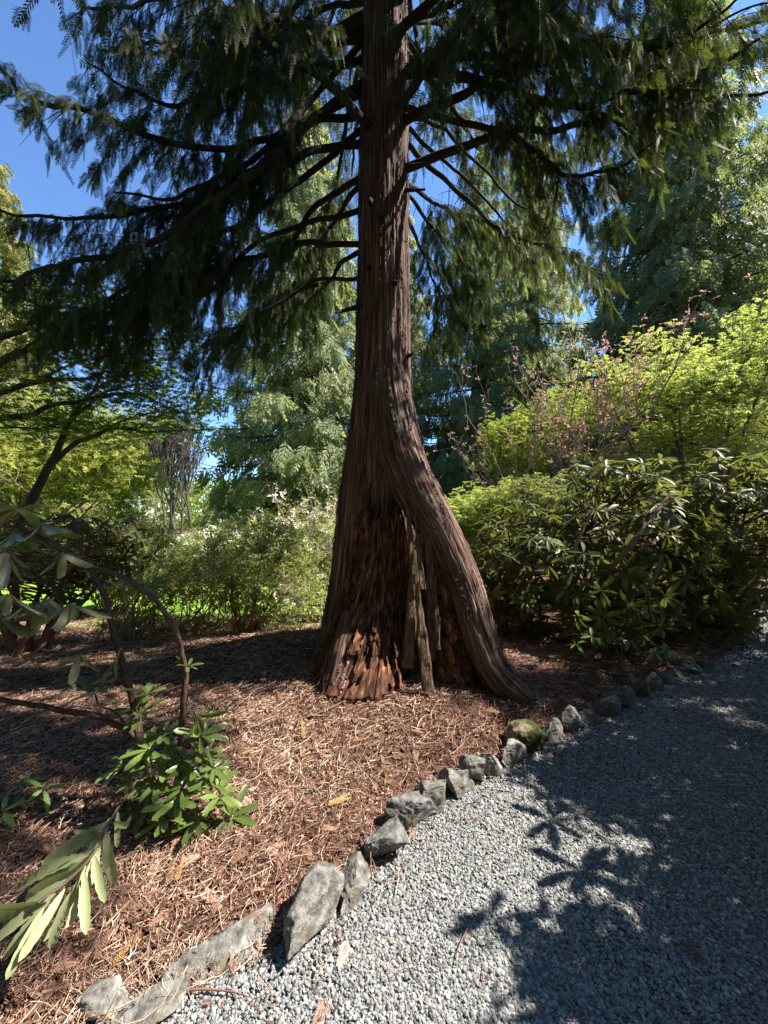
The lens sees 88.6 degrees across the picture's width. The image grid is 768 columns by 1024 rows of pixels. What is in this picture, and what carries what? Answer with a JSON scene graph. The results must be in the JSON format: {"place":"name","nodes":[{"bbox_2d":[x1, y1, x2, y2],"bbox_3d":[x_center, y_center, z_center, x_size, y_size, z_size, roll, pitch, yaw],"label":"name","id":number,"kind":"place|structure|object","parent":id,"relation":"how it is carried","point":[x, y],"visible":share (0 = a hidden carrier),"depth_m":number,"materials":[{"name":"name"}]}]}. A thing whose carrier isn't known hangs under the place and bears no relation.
{"place":"outdoors","nodes":[
{"label":"outdoors","id":0,"kind":"place"},
{"bbox_2d":[0,206,272,531],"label":"maple tree","id":1,"kind":"object","parent":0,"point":[65,425],"visible":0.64,"depth_m":4.80,"materials":[{"name":"green plant"}]},
{"bbox_2d":[1,539,327,629],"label":"lawn","id":2,"kind":"structure","parent":0,"point":[88,604],"depth_m":6.97,"materials":[{"name":"green plant"}]},
{"bbox_2d":[0,160,121,556],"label":"tree","id":3,"kind":"object","parent":2,"relation":"on","point":[6,203],"visible":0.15,"depth_m":15.01,"materials":[{"name":"green plant"}]},
{"bbox_2d":[23,413,153,555],"bbox_3d":[-12.822,-1.040,16.954,4.390,7.112,5.439,-1,-1,31],"label":"tree","id":4,"kind":"object","parent":2,"relation":"on","point":[101,504],"visible":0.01,"depth_m":16.31,"materials":[{"name":"green plant"}]},
{"bbox_2d":[0,383,177,574],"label":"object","id":5,"kind":"object","parent":2,"relation":"on","point":[103,466],"visible":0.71,"depth_m":10.39,"materials":[{"name":"green plant"}]},
{"bbox_2d":[60,515,194,619],"bbox_3d":[-4.571,0.925,6.785,2.371,1.743,1.545,0,-1,0],"label":"azalea shrub","id":6,"kind":"object","parent":2,"relation":"on","point":[147,524],"visible":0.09,"depth_m":6.68,"materials":[{"name":"green plant"}]},
{"bbox_2d":[122,390,198,532],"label":"bare tree","id":7,"kind":"object","parent":2,"relation":"on","point":[153,448],"visible":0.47,"depth_m":28.38,"materials":[{"name":"plant"}]},
{"bbox_2d":[145,405,198,534],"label":"bare tree","id":8,"kind":"object","parent":2,"relation":"on","point":[175,471],"visible":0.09,"depth_m":31.15,"materials":[{"name":"wood"}]},
{"bbox_2d":[147,384,202,534],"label":"bare tree","id":9,"kind":"object","parent":2,"relation":"on","point":[171,511],"visible":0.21,"depth_m":30.02,"materials":[{"name":"plant"}]},
{"bbox_2d":[144,402,206,536],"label":"bare tree","id":10,"kind":"object","parent":2,"relation":"on","point":[181,513],"visible":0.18,"depth_m":31.00,"materials":[{"name":"plant"}]},
{"bbox_2d":[155,394,206,538],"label":"bare tree","id":11,"kind":"object","parent":2,"relation":"on","point":[182,468],"visible":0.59,"depth_m":29.69,"materials":[{"name":"wood"}]},
{"bbox_2d":[145,518,279,629],"bbox_3d":[-2.606,0.931,6.084,2.125,1.704,1.414,0,-1,-19],"label":"azalea shrub","id":12,"kind":"object","parent":2,"relation":"on","point":[190,606],"visible":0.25,"depth_m":5.91,"materials":[{"name":"green plant"}]},
{"bbox_2d":[166,79,356,580],"bbox_3d":[-2.735,-6.191,13.579,9.153,17.922,8.190,0,-1,0],"label":"cedar tree","id":13,"kind":"object","parent":2,"relation":"on","point":[308,439],"visible":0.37,"depth_m":11.80,"materials":[{"name":"green plant"}]},
{"bbox_2d":[252,474,337,610],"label":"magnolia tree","id":14,"kind":"object","parent":2,"relation":"on","point":[313,513],"visible":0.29,"depth_m":6.79,"materials":[{"name":"green plant"}]},
{"bbox_2d":[286,512,335,622],"bbox_3d":[-1.002,0.889,6.323,1.334,1.779,1.283,-1,-1,36],"label":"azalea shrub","id":15,"kind":"object","parent":2,"relation":"on","point":[329,534],"visible":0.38,"depth_m":6.12,"materials":[{"name":"green plant"}]},
{"bbox_2d":[327,202,456,500],"bbox_3d":[0.625,-7.993,22.342,10.632,22.136,9.954,0,-1,0],"label":"cedar tree","id":16,"kind":"object","parent":2,"relation":"on","point":[418,345],"visible":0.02,"depth_m":20.80,"materials":[{"name":"green plant"}]},
{"bbox_2d":[0,519,767,1023],"bbox_3d":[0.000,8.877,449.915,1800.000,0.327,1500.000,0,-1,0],"label":"ground","id":17,"kind":"structure","parent":0,"point":[296,695],"depth_m":2.51,"materials":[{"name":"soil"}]},
{"bbox_2d":[0,777,64,826],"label":"woodland plant","id":18,"kind":"object","parent":17,"relation":"on","point":[9,819],"visible":0.96,"depth_m":2.00,"materials":[{"name":"green plant"}]},
{"bbox_2d":[0,512,163,656],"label":"rhododendron shrub","id":19,"kind":"object","parent":17,"relation":"on","point":[93,549],"visible":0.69,"depth_m":4.63,"materials":[{"name":"green plant"}]},
{"bbox_2d":[65,386,142,499],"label":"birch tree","id":20,"kind":"object","parent":17,"relation":"on","point":[114,446],"visible":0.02,"depth_m":38.29,"materials":[{"name":"green plant"}]},
{"bbox_2d":[112,929,141,965],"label":"fallen frond","id":21,"kind":"object","parent":17,"relation":"on","point":[119,953],"visible":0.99,"depth_m":1.43,"materials":[{"name":"orange plant"}]},
{"bbox_2d":[0,504,259,979],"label":"rhododendron shrub","id":22,"kind":"object","parent":17,"relation":"on","point":[59,869],"visible":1,"depth_m":1.91,"materials":[{"name":"green plant"}]},
{"bbox_2d":[101,402,159,509],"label":"tree","id":23,"kind":"object","parent":17,"relation":"on","point":[140,440],"visible":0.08,"depth_m":36.80,"materials":[{"name":"green plant"}]},
{"bbox_2d":[77,524,214,644],"bbox_3d":[-3.048,0.925,5.198,1.582,1.539,1.225,0,-1,0],"label":"azalea shrub","id":24,"kind":"object","parent":17,"relation":"on","point":[169,602],"visible":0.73,"depth_m":5.06,"materials":[{"name":"green plant"}]},
{"bbox_2d":[145,448,175,522],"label":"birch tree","id":25,"kind":"object","parent":17,"relation":"on","point":[152,499],"depth_m":43.97,"materials":[{"name":"green plant"}]},
{"bbox_2d":[129,887,192,946],"bbox_3d":[-0.877,1.589,1.534,0.436,0.048,0.040,-1,-1,28],"label":"fallen stick","id":26,"kind":"object","parent":17,"relation":"on","point":[152,917],"visible":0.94,"depth_m":1.54,"materials":[{"name":"beige wood"}]},
{"bbox_2d":[140,424,183,525],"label":"tree","id":27,"kind":"object","parent":17,"relation":"on","point":[156,497],"visible":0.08,"depth_m":40.34,"materials":[{"name":"green plant"}]},
{"bbox_2d":[168,855,184,879],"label":"fallen frond","id":28,"kind":"object","parent":17,"relation":"on","point":[177,871],"visible":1,"depth_m":1.69,"materials":[{"name":"brown plant"}]},
{"bbox_2d":[129,472,291,530],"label":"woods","id":29,"kind":"object","parent":17,"relation":"on","point":[193,499],"visible":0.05,"depth_m":54.24,"materials":[{"name":"green plant"}]},
{"bbox_2d":[217,895,277,918],"bbox_3d":[-0.547,1.594,1.592,0.233,0.022,0.013,0,-1,-26],"label":"fallen stick","id":30,"kind":"object","parent":17,"relation":"on","point":[241,906],"visible":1,"depth_m":1.58,"materials":[{"name":"beige wood"}]},
{"bbox_2d":[172,506,327,633],"bbox_3d":[-1.718,0.853,5.457,2.229,1.862,1.589,0,-1,0],"label":"azalea shrub","id":31,"kind":"object","parent":17,"relation":"on","point":[280,581],"visible":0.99,"depth_m":5.14,"materials":[{"name":"green plant"}]},
{"bbox_2d":[272,659,313,692],"bbox_3d":[-0.775,1.419,3.479,0.048,0.092,0.662,0,-1,24],"label":"fallen stick","id":32,"kind":"object","parent":17,"relation":"on","point":[289,677],"visible":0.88,"depth_m":3.41,"materials":[{"name":"brown wood"}]},
{"bbox_2d":[301,719,306,735],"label":"fallen frond","id":33,"kind":"object","parent":17,"relation":"on","point":[303,732],"visible":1,"depth_m":2.67,"materials":[{"name":"plant"}]},
{"bbox_2d":[296,700,345,720],"bbox_3d":[-0.306,1.466,3.045,0.782,0.078,0.038,1,-1,-36],"label":"fallen stick","id":34,"kind":"object","parent":17,"relation":"on","point":[319,712],"visible":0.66,"depth_m":2.89,"materials":[{"name":"beige wood"}]},
{"bbox_2d":[327,793,351,804],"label":"fallen frond","id":35,"kind":"object","parent":17,"relation":"on","point":[336,800],"visible":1,"depth_m":2.12,"materials":[{"name":"yellow plant"}]},
{"bbox_2d":[0,0,767,706],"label":"cedar tree","id":36,"kind":"object","parent":17,"relation":"on","point":[406,596],"visible":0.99,"depth_m":3.29,"materials":[{"name":"green plant"}]},
{"bbox_2d":[412,150,593,560],"bbox_3d":[5.008,-7.144,18.578,9.572,20.092,9.096,1,-1,-35],"label":"cedar tree","id":37,"kind":"object","parent":17,"relation":"on","point":[448,469],"visible":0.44,"depth_m":17.09,"materials":[{"name":"green plant"}]},
{"bbox_2d":[466,407,552,567],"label":"maple tree","id":38,"kind":"object","parent":17,"relation":"on","point":[522,457],"visible":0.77,"depth_m":9.12,"materials":[{"name":"green plant"}]},
{"bbox_2d":[504,719,544,754],"bbox_3d":[0.985,1.588,2.768,0.276,0.227,0.242,0,-1,0],"label":"mossy boulder","id":39,"kind":"object","parent":17,"relation":"on","point":[528,734],"visible":0.76,"depth_m":2.70,"materials":[{"name":"stone"}]},
{"bbox_2d":[466,500,603,640],"bbox_3d":[1.805,0.752,5.049,1.745,1.803,1.528,0,-1,8],"label":"rhododendron shrub","id":40,"kind":"object","parent":17,"relation":"on","point":[506,587],"visible":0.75,"depth_m":4.68,"materials":[{"name":"green plant"}]},
{"bbox_2d":[460,82,649,546],"bbox_3d":[8.971,-11.935,23.949,12.818,30.335,12.603,0,-1,0],"label":"cedar tree","id":41,"kind":"object","parent":17,"relation":"on","point":[532,308],"visible":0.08,"depth_m":23.02,"materials":[{"name":"green plant"}]},
{"bbox_2d":[475,460,635,603],"bbox_3d":[2.740,0.444,6.595,2.502,2.468,1.778,0,-1,0],"label":"maple tree","id":42,"kind":"object","parent":17,"relation":"on","point":[555,489],"visible":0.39,"depth_m":6.44,"materials":[{"name":"green plant"}]},
{"bbox_2d":[517,384,627,564],"bbox_3d":[4.393,-0.679,9.504,1.932,4.792,2.461,1,-1,-40],"label":"maple tree","id":43,"kind":"object","parent":17,"relation":"on","point":[551,394],"visible":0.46,"depth_m":9.49,"materials":[{"name":"green plant"}]},
{"bbox_2d":[566,627,605,662],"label":"woodland plant","id":44,"kind":"object","parent":17,"relation":"on","point":[592,639],"visible":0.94,"depth_m":4.05,"materials":[{"name":"green plant"}]},
{"bbox_2d":[427,272,751,581],"bbox_3d":[3.446,-1.093,7.844,4.767,5.578,5.296,0,-1,0],"label":"budding tree","id":45,"kind":"object","parent":17,"relation":"on","point":[569,432],"visible":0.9,"depth_m":7.37,"materials":[{"name":"pink plant"}]},
{"bbox_2d":[600,631,637,666],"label":"woodland plant","id":46,"kind":"object","parent":17,"relation":"on","point":[626,644],"visible":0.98,"depth_m":4.05,"materials":[{"name":"green plant"}]},
{"bbox_2d":[519,453,738,659],"bbox_3d":[3.022,0.472,4.909,2.424,2.420,2.019,0,-1,0],"label":"rhododendron shrub","id":47,"kind":"object","parent":17,"relation":"on","point":[627,597],"visible":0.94,"depth_m":4.54,"materials":[{"name":"green plant"}]},
{"bbox_2d":[560,445,705,583],"bbox_3d":[4.680,0.145,7.203,2.438,3.084,3.699,-1,-1,44],"label":"budding shrub","id":48,"kind":"object","parent":17,"relation":"on","point":[642,511],"visible":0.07,"depth_m":7.54,"materials":[{"name":"green plant"}]},
{"bbox_2d":[538,0,767,526],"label":"cedar tree","id":49,"kind":"object","parent":17,"relation":"on","point":[684,246],"visible":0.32,"depth_m":14.29,"materials":[{"name":"green plant"}]},
{"bbox_2d":[631,634,680,669],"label":"woodland plant","id":50,"kind":"object","parent":17,"relation":"on","point":[657,655],"visible":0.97,"depth_m":4.03,"materials":[{"name":"green plant"}]},
{"bbox_2d":[561,290,767,555],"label":"maple tree","id":51,"kind":"object","parent":17,"relation":"on","point":[716,392],"visible":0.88,"depth_m":7.90,"materials":[{"name":"green plant"}]},
{"bbox_2d":[674,653,707,670],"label":"woodland plant","id":52,"kind":"object","parent":17,"relation":"on","point":[690,661],"visible":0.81,"depth_m":4.14,"materials":[{"name":"green plant"}]},
{"bbox_2d":[636,448,767,644],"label":"rhododendron shrub","id":53,"kind":"object","parent":17,"relation":"on","point":[735,617],"visible":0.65,"depth_m":5.00,"materials":[{"name":"green plant"}]},
{"bbox_2d":[674,475,767,588],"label":"rhododendron shrub","id":54,"kind":"object","parent":17,"relation":"on","point":[756,551],"visible":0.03,"depth_m":7.39,"materials":[{"name":"green plant"}]},
{"bbox_2d":[721,125,767,480],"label":"cedar tree","id":55,"kind":"object","parent":17,"relation":"on","point":[744,169],"visible":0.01,"depth_m":19.14,"materials":[{"name":"green plant"}]},
{"bbox_2d":[756,490,767,533],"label":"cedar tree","id":56,"kind":"object","parent":17,"relation":"on","point":[765,515],"visible":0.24,"depth_m":5.35,"materials":[{"name":"green plant"}]},
{"bbox_2d":[757,412,767,506],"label":"rhododendron shrub","id":57,"kind":"object","parent":17,"relation":"on","point":[762,421],"visible":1,"depth_m":3.09,"materials":[{"name":"green plant"}]},
{"bbox_2d":[0,0,767,518],"label":"sky","id":58,"kind":"structure","parent":0,"point":[34,53],"materials":[{"name":"blue"}]},
{"bbox_2d":[47,609,767,1023],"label":"gravel path","id":59,"kind":"structure","parent":0,"point":[499,985],"depth_m":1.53,"materials":[{"name":"grey gravel"}]},
{"bbox_2d":[41,980,136,994],"bbox_3d":[-0.982,1.602,1.330,0.297,0.055,0.039,0,-1,-10],"label":"fallen stick","id":60,"kind":"object","parent":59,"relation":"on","point":[47,991],"visible":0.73,"depth_m":1.31,"materials":[{"name":"brown wood"}]},
{"bbox_2d":[74,974,130,1023],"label":"edging stone","id":61,"kind":"object","parent":59,"relation":"on","point":[94,998],"visible":0.95,"depth_m":1.28,"materials":[{"name":"grey stone"}]},
{"bbox_2d":[111,976,188,1023],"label":"edging stone","id":62,"kind":"object","parent":59,"relation":"on","point":[146,1005],"visible":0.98,"depth_m":1.28,"materials":[{"name":"grey stone"}]},
{"bbox_2d":[158,903,282,997],"bbox_3d":[-0.577,1.621,1.447,0.425,0.105,0.223,1,-1,-44],"label":"edging stone","id":63,"kind":"object","parent":59,"relation":"on","point":[234,938],"visible":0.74,"depth_m":1.43,"materials":[{"name":"grey stone"}]},
{"bbox_2d":[186,988,258,1001],"bbox_3d":[-0.557,1.598,1.307,0.304,0.007,0.023,0,-1,5],"label":"fallen stick","id":64,"kind":"object","parent":59,"relation":"on","point":[208,989],"visible":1,"depth_m":1.31,"materials":[{"name":"beige wood"}]},
{"bbox_2d":[283,861,343,960],"bbox_3d":[-0.300,1.542,1.551,0.161,0.180,0.311,-1,-1,40],"label":"edging stone","id":65,"kind":"object","parent":59,"relation":"on","point":[311,909],"visible":1,"depth_m":1.52,"materials":[{"name":"grey stone"}]},
{"bbox_2d":[339,851,370,917],"bbox_3d":[-0.127,1.594,1.670,0.144,0.145,0.203,0,-1,0],"label":"edging stone","id":66,"kind":"object","parent":59,"relation":"on","point":[356,872],"visible":0.82,"depth_m":1.66,"materials":[{"name":"grey stone"}]},
{"bbox_2d":[370,819,375,906],"bbox_3d":[-0.053,1.562,1.771,0.021,0.089,0.356,0,-1,-3],"label":"fallen stick","id":67,"kind":"object","parent":59,"relation":"on","point":[371,862],"visible":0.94,"depth_m":1.75,"materials":[{"name":"brown wood"}]},
{"bbox_2d":[363,816,407,858],"bbox_3d":[0.008,1.569,1.860,0.225,0.149,0.154,1,-1,-30],"label":"edging stone","id":68,"kind":"object","parent":59,"relation":"on","point":[389,836],"visible":0.97,"depth_m":1.83,"materials":[{"name":"grey stone"}]},
{"bbox_2d":[384,790,432,829],"bbox_3d":[0.135,1.584,2.071,0.184,0.195,0.249,-1,-1,35],"label":"edging stone","id":69,"kind":"object","parent":59,"relation":"on","point":[405,808],"visible":0.73,"depth_m":2.02,"materials":[{"name":"grey stone"}]},
{"bbox_2d":[418,779,445,813],"bbox_3d":[0.261,1.570,2.189,0.181,0.190,0.247,0,-1,0],"label":"edging stone","id":70,"kind":"object","parent":59,"relation":"on","point":[434,790],"visible":0.74,"depth_m":2.12,"materials":[{"name":"grey stone"}]},
{"bbox_2d":[437,767,474,799],"bbox_3d":[0.435,1.589,2.313,0.194,0.199,0.151,0,-1,-26],"label":"edging stone","id":71,"kind":"object","parent":59,"relation":"on","point":[459,782],"visible":0.86,"depth_m":2.27,"materials":[{"name":"grey stone"}]},
{"bbox_2d":[456,927,467,959],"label":"fallen stick","id":72,"kind":"object","parent":59,"relation":"on","point":[461,941],"visible":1,"depth_m":1.47,"materials":[{"name":"beige wood"}]},
{"bbox_2d":[458,754,485,782],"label":"edging stone","id":73,"kind":"object","parent":59,"relation":"on","point":[474,765],"visible":0.75,"depth_m":2.35,"materials":[{"name":"grey stone"}]},
{"bbox_2d":[476,753,504,775],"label":"edging stone","id":74,"kind":"object","parent":59,"relation":"on","point":[493,766],"visible":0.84,"depth_m":2.44,"materials":[{"name":"grey stone"}]},
{"bbox_2d":[502,738,526,765],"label":"edging stone","id":75,"kind":"object","parent":59,"relation":"on","point":[515,751],"visible":1,"depth_m":2.55,"materials":[{"name":"grey stone"}]},
{"bbox_2d":[543,717,562,744],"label":"edging stone","id":76,"kind":"object","parent":59,"relation":"on","point":[553,730],"visible":0.77,"depth_m":2.83,"materials":[{"name":"grey stone"}]},
{"bbox_2d":[562,705,582,732],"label":"edging stone","id":77,"kind":"object","parent":59,"relation":"on","point":[571,720],"visible":0.89,"depth_m":2.95,"materials":[{"name":"grey stone"}]},
{"bbox_2d":[569,809,596,823],"bbox_3d":[1.052,1.612,2.095,0.217,0.005,0.026,0,-1,-26],"label":"fallen stick","id":78,"kind":"object","parent":59,"relation":"on","point":[578,814],"visible":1,"depth_m":2.09,"materials":[{"name":"wood"}]},
{"bbox_2d":[578,709,600,729],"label":"edging stone","id":79,"kind":"object","parent":59,"relation":"on","point":[589,718],"visible":0.83,"depth_m":3.04,"materials":[{"name":"grey stone"}]},
{"bbox_2d":[593,695,621,716],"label":"edging stone","id":80,"kind":"object","parent":59,"relation":"on","point":[609,706],"visible":0.77,"depth_m":3.17,"materials":[{"name":"grey stone"}]},
{"bbox_2d":[599,686,636,708],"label":"edging stone","id":81,"kind":"object","parent":59,"relation":"on","point":[625,695],"visible":0.66,"depth_m":3.30,"materials":[{"name":"grey stone"}]},
{"bbox_2d":[629,675,650,698],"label":"edging stone","id":82,"kind":"object","parent":59,"relation":"on","point":[640,687],"visible":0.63,"depth_m":3.50,"materials":[{"name":"grey stone"}]},
{"bbox_2d":[644,672,661,691],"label":"edging stone","id":83,"kind":"object","parent":59,"relation":"on","point":[652,680],"visible":0.67,"depth_m":3.65,"materials":[{"name":"grey stone"}]},
{"bbox_2d":[658,670,671,685],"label":"edging stone","id":84,"kind":"object","parent":59,"relation":"on","point":[665,676],"visible":0.55,"depth_m":3.77,"materials":[{"name":"grey stone"}]},
{"bbox_2d":[666,666,683,680],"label":"edging stone","id":85,"kind":"object","parent":59,"relation":"on","point":[677,673],"visible":0.59,"depth_m":3.94,"materials":[{"name":"grey stone"}]},
{"bbox_2d":[679,662,700,673],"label":"edging stone","id":86,"kind":"object","parent":59,"relation":"on","point":[686,668],"visible":0.8,"depth_m":4.04,"materials":[{"name":"grey stone"}]},
{"bbox_2d":[694,659,712,667],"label":"edging stone","id":87,"kind":"object","parent":59,"relation":"on","point":[709,663],"visible":0.78,"depth_m":4.20,"materials":[{"name":"grey stone"}]},
{"bbox_2d":[444,476,529,572],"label":"maple tree","id":88,"kind":"object","parent":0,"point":[465,515],"visible":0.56,"depth_m":6.68,"materials":[{"name":"green plant"}]}
]}

